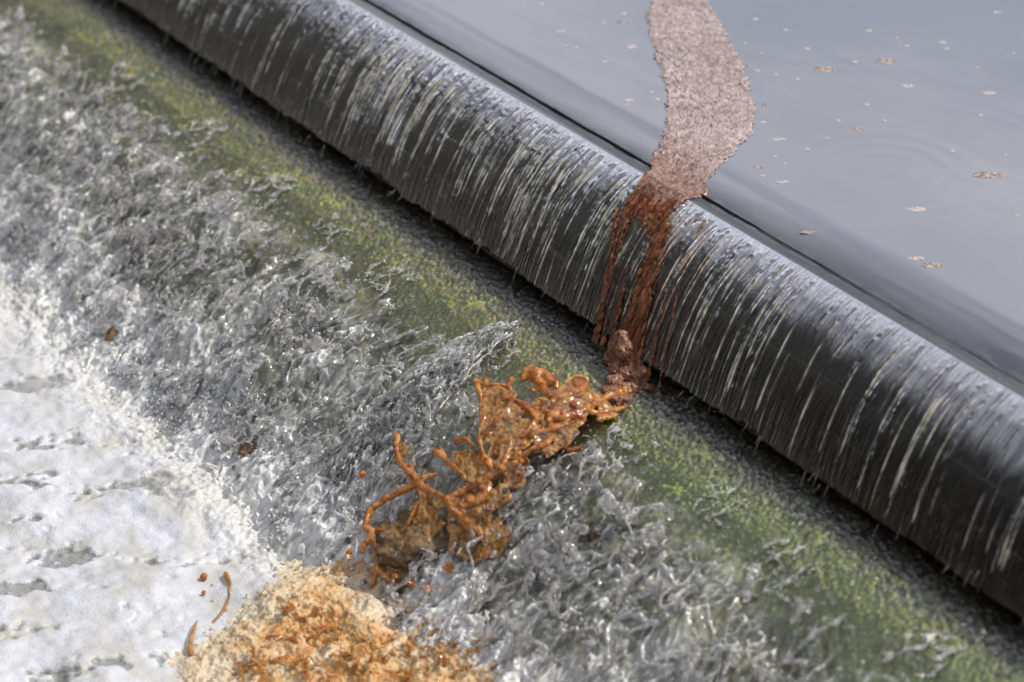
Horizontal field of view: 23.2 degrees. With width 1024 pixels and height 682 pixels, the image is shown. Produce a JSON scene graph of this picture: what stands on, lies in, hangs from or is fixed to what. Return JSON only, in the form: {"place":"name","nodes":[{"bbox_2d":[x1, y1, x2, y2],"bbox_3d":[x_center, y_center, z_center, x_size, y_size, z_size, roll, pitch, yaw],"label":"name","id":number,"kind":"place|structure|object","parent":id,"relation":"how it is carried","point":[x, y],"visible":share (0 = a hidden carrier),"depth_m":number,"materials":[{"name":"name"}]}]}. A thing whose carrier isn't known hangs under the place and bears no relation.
{"place":"outdoors","nodes":[
{"label":"outdoors","id":0,"kind":"place"},
{"bbox_2d":[0,277,287,681],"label":"river foam","id":1,"kind":"object","parent":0,"point":[121,530],"visible":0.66,"depth_m":3.94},
{"bbox_2d":[200,572,207,579],"bbox_3d":[-0.472,0.361,3.810,0.013,0.014,0.012,-17,32,-29],"label":"scum drop","id":2,"kind":"object","parent":1,"relation":"on","point":[203,576],"visible":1,"depth_m":3.81,"materials":[{"name":"orange liquid"}]},
{"bbox_2d":[212,571,230,622],"bbox_3d":[-0.436,0.389,3.764,0.020,0.021,0.121,2,28,3],"label":"scum thread","id":3,"kind":"object","parent":1,"relation":"on","point":[227,578],"visible":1,"depth_m":3.76},
{"bbox_2d":[165,548,587,681],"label":"brown froth","id":4,"kind":"object","parent":1,"relation":"on","point":[254,624],"visible":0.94,"depth_m":3.63,"materials":[{"name":"beige liquid"}]},
{"bbox_2d":[187,621,197,656],"bbox_3d":[-0.471,0.443,3.672,0.014,0.018,0.084,-2,28,-4],"label":"scum thread","id":5,"kind":"object","parent":4,"relation":"on","point":[190,649],"visible":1,"depth_m":3.66},
{"bbox_2d":[346,548,352,554],"bbox_3d":[-0.247,0.319,3.776,0.012,0.014,0.012,3,28,5],"label":"scum drop","id":6,"kind":"object","parent":4,"relation":"on","point":[349,551],"visible":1,"depth_m":3.77,"materials":[{"name":"orange liquid"}]},
{"bbox_2d":[228,594,480,681],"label":"froth splash","id":7,"kind":"object","parent":4,"relation":"on","point":[328,625],"visible":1,"depth_m":3.58,"materials":[{"name":"liquid"}]},
{"bbox_2d":[184,505,541,681],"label":"froth bubbles","id":8,"kind":"object","parent":4,"relation":"on","point":[235,672],"visible":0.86,"depth_m":3.64},
{"bbox_2d":[0,0,1021,681],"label":"running water","id":9,"kind":"structure","parent":0,"point":[194,448],"depth_m":4.18,"materials":[{"name":"white liquid"}]},
{"bbox_2d":[0,161,514,664],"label":"foam bubbles","id":10,"kind":"object","parent":9,"relation":"on","point":[154,409],"visible":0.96,"depth_m":4.20},
{"bbox_2d":[358,470,365,478],"bbox_3d":[-0.232,0.207,3.851,0.011,0.016,0.015,-17,32,-29],"label":"scum drop","id":11,"kind":"object","parent":9,"relation":"on","point":[361,473],"visible":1,"depth_m":3.85,"materials":[{"name":"orange liquid"}]},
{"bbox_2d":[296,319,521,555],"bbox_3d":[-0.160,0.143,3.952,0.121,0.261,0.477,24,36,38],"label":"water jet","id":12,"kind":"object","parent":9,"relation":"on","point":[505,326],"visible":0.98,"depth_m":3.93},
{"bbox_2d":[405,577,414,586],"bbox_3d":[-0.151,0.358,3.699,0.015,0.012,0.012,-17,32,-29],"label":"scum drop","id":13,"kind":"object","parent":9,"relation":"on","point":[411,583],"visible":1,"depth_m":3.70,"materials":[{"name":"orange liquid"}]},
{"bbox_2d":[422,584,432,595],"bbox_3d":[-0.124,0.368,3.676,0.018,0.013,0.013,-17,32,-29],"label":"scum drop","id":14,"kind":"object","parent":9,"relation":"on","point":[426,586],"visible":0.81,"depth_m":3.67,"materials":[{"name":"orange liquid"}]},
{"bbox_2d":[443,561,454,572],"bbox_3d":[-0.093,0.333,3.673,0.017,0.015,0.015,-17,32,-29],"label":"scum drop","id":15,"kind":"object","parent":9,"relation":"on","point":[448,566],"visible":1,"depth_m":3.67,"materials":[{"name":"orange liquid"}]},
{"bbox_2d":[360,364,628,587],"bbox_3d":[-0.023,0.214,3.768,0.413,0.246,0.316,0,28,0],"label":"orange splash","id":16,"kind":"object","parent":9,"relation":"on","point":[575,400],"visible":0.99,"depth_m":3.75,"materials":[{"name":"liquid"}]},
{"bbox_2d":[391,572,397,579],"bbox_3d":[-0.175,0.352,3.715,0.012,0.012,0.012,-4,28,-8],"label":"scum drop","id":17,"kind":"object","parent":16,"relation":"on","point":[394,576],"visible":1,"depth_m":3.71,"materials":[{"name":"orange liquid"}]},
{"bbox_2d":[594,330,654,409],"bbox_3d":[0.174,0.052,3.872,0.100,0.086,0.168,8,29,14],"label":"scum heap","id":18,"kind":"object","parent":16,"relation":"on","point":[620,350],"visible":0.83,"depth_m":3.88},
{"bbox_2d":[0,0,1022,681],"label":"water spray","id":19,"kind":"object","parent":9,"relation":"on","point":[448,442],"visible":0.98,"depth_m":4.05,"materials":[{"name":"white liquid"}]},
{"bbox_2d":[86,59,967,677],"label":"water bursts","id":20,"kind":"object","parent":9,"relation":"on","point":[610,429],"visible":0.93,"depth_m":3.75,"materials":[{"name":"liquid"}]},
{"bbox_2d":[0,0,1023,681],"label":"spillway bed","id":21,"kind":"object","parent":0,"point":[566,330],"visible":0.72,"depth_m":3.96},
{"bbox_2d":[105,323,118,343],"bbox_3d":[-0.679,-0.015,4.467,0.114,0.046,0.080,-17,32,-29],"label":"stone","id":22,"kind":"object","parent":21,"relation":"on","point":[111,333],"visible":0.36,"depth_m":4.44,"materials":[{"name":"brown stone"}]},
{"bbox_2d":[235,302,257,317],"bbox_3d":[-0.449,-0.045,4.328,0.068,0.041,0.086,-17,32,-29],"label":"stone","id":23,"kind":"object","parent":21,"relation":"on","point":[253,313],"visible":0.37,"depth_m":4.31,"materials":[{"name":"grey stone"}]},
{"bbox_2d":[238,430,277,456],"bbox_3d":[-0.406,0.170,4.103,0.081,0.046,0.111,7,29,12],"label":"stone","id":24,"kind":"object","parent":21,"relation":"on","point":[246,448],"visible":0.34,"depth_m":4.07,"materials":[{"name":"brown stone"}]},
{"bbox_2d":[334,471,354,491],"bbox_3d":[-0.250,0.226,3.940,0.070,0.041,0.081,-17,32,-29],"label":"stone","id":25,"kind":"object","parent":21,"relation":"on","point":[344,475],"visible":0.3,"depth_m":3.92,"materials":[{"name":"grey stone"}]},
{"bbox_2d":[383,570,427,594],"bbox_3d":[-0.153,0.351,3.760,0.098,0.062,0.116,-17,32,-29],"label":"stone","id":26,"kind":"object","parent":21,"relation":"on","point":[402,574],"visible":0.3,"depth_m":3.71,"materials":[{"name":"stone"}]},
{"bbox_2d":[374,508,460,570],"bbox_3d":[-0.092,0.297,3.781,0.244,0.081,0.163,-5,28,-9],"label":"stone","id":27,"kind":"object","parent":21,"relation":"on","point":[406,540],"visible":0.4,"depth_m":3.72,"materials":[{"name":"brown stone"}]},
{"bbox_2d":[474,596,505,623],"bbox_3d":[-0.022,0.397,3.626,0.088,0.049,0.081,-17,32,-29],"label":"stone","id":28,"kind":"object","parent":21,"relation":"on","point":[493,602],"visible":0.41,"depth_m":3.60,"materials":[{"name":"grey stone"}]},
{"bbox_2d":[124,0,1023,617],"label":"weir","id":29,"kind":"object","parent":21,"relation":"on","point":[990,354],"visible":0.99,"depth_m":3.75,"materials":[{"name":"black rubber"}]},
{"bbox_2d":[120,0,1023,612],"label":"falling water","id":30,"kind":"structure","parent":29,"relation":"on","point":[1008,410],"depth_m":4.12,"materials":[{"name":"grey liquid"}]},
{"bbox_2d":[591,166,714,386],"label":"rusty scum streaks","id":31,"kind":"object","parent":29,"relation":"on","point":[657,197],"visible":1,"depth_m":3.97,"materials":[{"name":"brown liquid"}]},
{"bbox_2d":[583,517,632,544],"bbox_3d":[0.158,0.279,3.620,0.112,0.042,0.067,3,28,5],"label":"stone","id":32,"kind":"object","parent":21,"relation":"on","point":[609,535],"visible":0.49,"depth_m":3.60,"materials":[{"name":"grey stone"}]},
{"bbox_2d":[373,0,1023,348],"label":"pond water","id":33,"kind":"structure","parent":0,"point":[847,191],"depth_m":4.27,"materials":[{"name":"grey liquid"}]},
{"bbox_2d":[615,20,635,23],"bbox_3d":[0.212,-0.596,4.636,0.042,0.002,0.018,-1,28,-3],"label":"scum scrap","id":34,"kind":"object","parent":33,"relation":"on","point":[625,21],"visible":1,"depth_m":4.63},
{"bbox_2d":[626,45,636,48],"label":"scum scrap","id":35,"kind":"object","parent":33,"relation":"on","point":[630,46],"visible":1,"depth_m":4.52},
{"bbox_2d":[645,0,755,186],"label":"scum raft","id":36,"kind":"object","parent":33,"relation":"on","point":[714,66],"visible":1,"depth_m":4.34,"materials":[{"name":"beige"}]},
{"bbox_2d":[774,180,788,182],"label":"scum scrap","id":37,"kind":"object","parent":33,"relation":"on","point":[782,181],"visible":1,"depth_m":4.00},
{"bbox_2d":[800,230,815,233],"bbox_3d":[0.458,-0.169,3.843,0.027,0.002,0.013,6,29,11],"label":"scum scrap","id":38,"kind":"object","parent":33,"relation":"on","point":[808,232],"visible":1,"depth_m":3.84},
{"bbox_2d":[813,66,835,71],"bbox_3d":[0.555,-0.486,4.429,0.040,0.003,0.032,-4,28,-8],"label":"scum scrap","id":39,"kind":"object","parent":33,"relation":"on","point":[823,68],"visible":1,"depth_m":4.43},
{"bbox_2d":[853,126,863,130],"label":"scum scrap","id":40,"kind":"object","parent":33,"relation":"on","point":[858,128],"visible":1,"depth_m":4.19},
{"bbox_2d":[875,57,894,63],"bbox_3d":[0.669,-0.504,4.463,0.037,0.003,0.032,-17,32,-29],"label":"scum scrap","id":41,"kind":"object","parent":33,"relation":"on","point":[887,60],"visible":1,"depth_m":4.46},
{"bbox_2d":[901,84,912,86],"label":"scum scrap","id":42,"kind":"object","parent":33,"relation":"on","point":[906,85],"visible":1,"depth_m":4.36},
{"bbox_2d":[908,256,924,259],"bbox_3d":[0.609,-0.126,3.752,0.025,0.003,0.012,-5,28,-9],"label":"scum scrap","id":43,"kind":"object","parent":33,"relation":"on","point":[915,258],"visible":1,"depth_m":3.75,"materials":[{"name":"white"}]},
{"bbox_2d":[906,207,926,211],"bbox_3d":[0.634,-0.208,3.907,0.033,0.003,0.019,-6,29,-12],"label":"scum scrap","id":44,"kind":"object","parent":33,"relation":"on","point":[917,209],"visible":1,"depth_m":3.91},
{"bbox_2d":[919,262,942,268],"bbox_3d":[0.628,-0.115,3.732,0.036,0.003,0.022,-6,29,-11],"label":"scum scrap","id":45,"kind":"object","parent":33,"relation":"on","point":[931,265],"visible":1,"depth_m":3.73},
{"bbox_2d":[982,91,994,93],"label":"scum scrap","id":46,"kind":"object","parent":33,"relation":"on","point":[988,92],"visible":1,"depth_m":4.33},
{"bbox_2d":[973,171,1006,177],"bbox_3d":[0.772,-0.270,4.023,0.057,0.003,0.026,0,28,1],"label":"scum scrap","id":47,"kind":"object","parent":33,"relation":"on","point":[987,174],"visible":1,"depth_m":4.02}
]}

